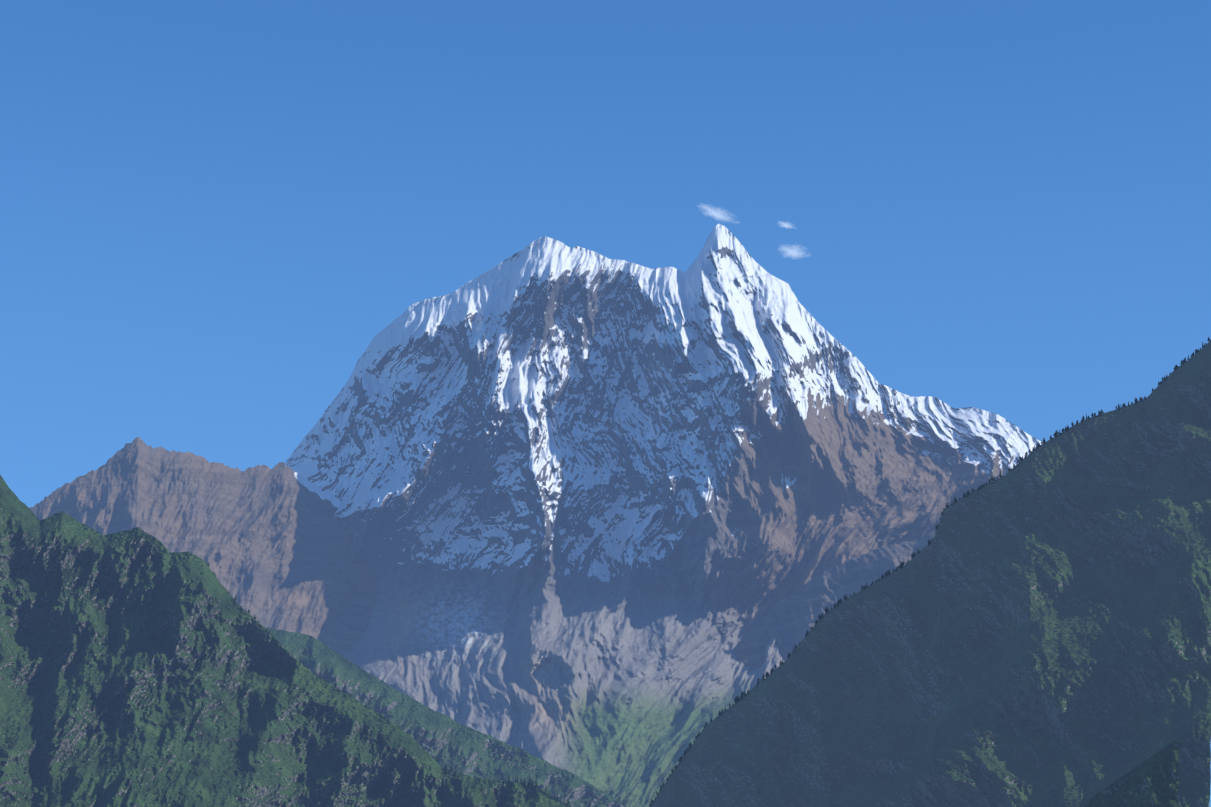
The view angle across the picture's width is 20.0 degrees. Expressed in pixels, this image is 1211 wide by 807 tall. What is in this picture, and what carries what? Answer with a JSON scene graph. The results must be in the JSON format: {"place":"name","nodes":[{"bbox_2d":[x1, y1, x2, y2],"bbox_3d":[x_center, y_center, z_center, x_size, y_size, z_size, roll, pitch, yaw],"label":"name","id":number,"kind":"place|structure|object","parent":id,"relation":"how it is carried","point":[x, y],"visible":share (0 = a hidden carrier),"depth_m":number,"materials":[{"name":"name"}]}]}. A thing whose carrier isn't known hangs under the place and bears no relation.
{"place":"outdoors","nodes":[
{"label":"outdoors","id":0,"kind":"place"},
{"bbox_2d":[29,437,380,655],"bbox_3d":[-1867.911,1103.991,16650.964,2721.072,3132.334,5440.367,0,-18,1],"label":"rocky ridge","id":1,"kind":"structure","parent":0,"point":[274,547],"depth_m":18492.51,"materials":[{"name":"brown stone"}]},
{"bbox_2d":[0,475,565,806],"bbox_3d":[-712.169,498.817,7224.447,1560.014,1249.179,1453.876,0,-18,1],"label":"hill","id":2,"kind":"structure","parent":0,"point":[139,667],"depth_m":7563.36,"materials":[{"name":"green plant"}]},
{"bbox_2d":[208,562,453,770],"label":"ridge trees","id":3,"kind":"object","parent":2,"relation":"on","point":[445,767],"visible":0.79,"depth_m":7768.26,"materials":[{"name":"green plant"}]},
{"bbox_2d":[508,776,570,806],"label":"trees","id":4,"kind":"object","parent":2,"relation":"on","point":[530,784],"visible":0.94,"depth_m":7576.43,"materials":[{"name":"green plant"}]},
{"bbox_2d":[264,627,626,806],"bbox_3d":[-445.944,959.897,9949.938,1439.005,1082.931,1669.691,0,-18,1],"label":"green hill","id":5,"kind":"structure","parent":0,"point":[449,742],"depth_m":10428.54,"materials":[{"name":"green plant"}]},
{"bbox_2d":[0,0,1210,806],"label":"sky","id":6,"kind":"structure","parent":0,"point":[211,211],"materials":[{"name":"blue"}]},
{"bbox_2d":[285,224,1042,806],"bbox_3d":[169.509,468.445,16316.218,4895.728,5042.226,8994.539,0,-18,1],"label":"snowy mountain","id":7,"kind":"structure","parent":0,"point":[599,516],"depth_m":18006.38,"materials":[{"name":"grey stone"}]},
{"bbox_2d":[699,204,739,222],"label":"cloud","id":8,"kind":"structure","parent":0,"point":[717,214],"depth_m":21389.61,"materials":[{"name":"white"}]},
{"bbox_2d":[780,222,794,227],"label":"cloud","id":9,"kind":"structure","parent":0,"point":[786,225],"depth_m":21382.18,"materials":[{"name":"white"}]},
{"bbox_2d":[778,243,807,259],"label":"cloud","id":10,"kind":"structure","parent":0,"point":[793,252],"depth_m":21381.44,"materials":[{"name":"white"}]},
{"bbox_2d":[733,530,936,669],"bbox_3d":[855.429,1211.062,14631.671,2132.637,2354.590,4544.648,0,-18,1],"label":"rocky ridge","id":11,"kind":"structure","parent":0,"point":[791,619],"depth_m":16133.61,"materials":[{"name":"stone"}]},
{"bbox_2d":[649,341,1210,806],"bbox_3d":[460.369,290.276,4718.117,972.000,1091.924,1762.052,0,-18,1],"label":"forest hill","id":12,"kind":"structure","parent":0,"point":[1033,629],"depth_m":4950.53,"materials":[{"name":"green plant"}]},
{"bbox_2d":[649,337,1209,805],"bbox_3d":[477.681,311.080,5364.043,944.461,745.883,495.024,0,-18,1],"label":"trees","id":13,"kind":"object","parent":12,"relation":"on","point":[991,479],"visible":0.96,"depth_m":5360.29,"materials":[{"name":"green plant"}]},
{"bbox_2d":[1084,741,1179,806],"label":"hill","id":14,"kind":"structure","parent":0,"point":[1151,781],"depth_m":2994.71,"materials":[{"name":"green plant"}]}
]}

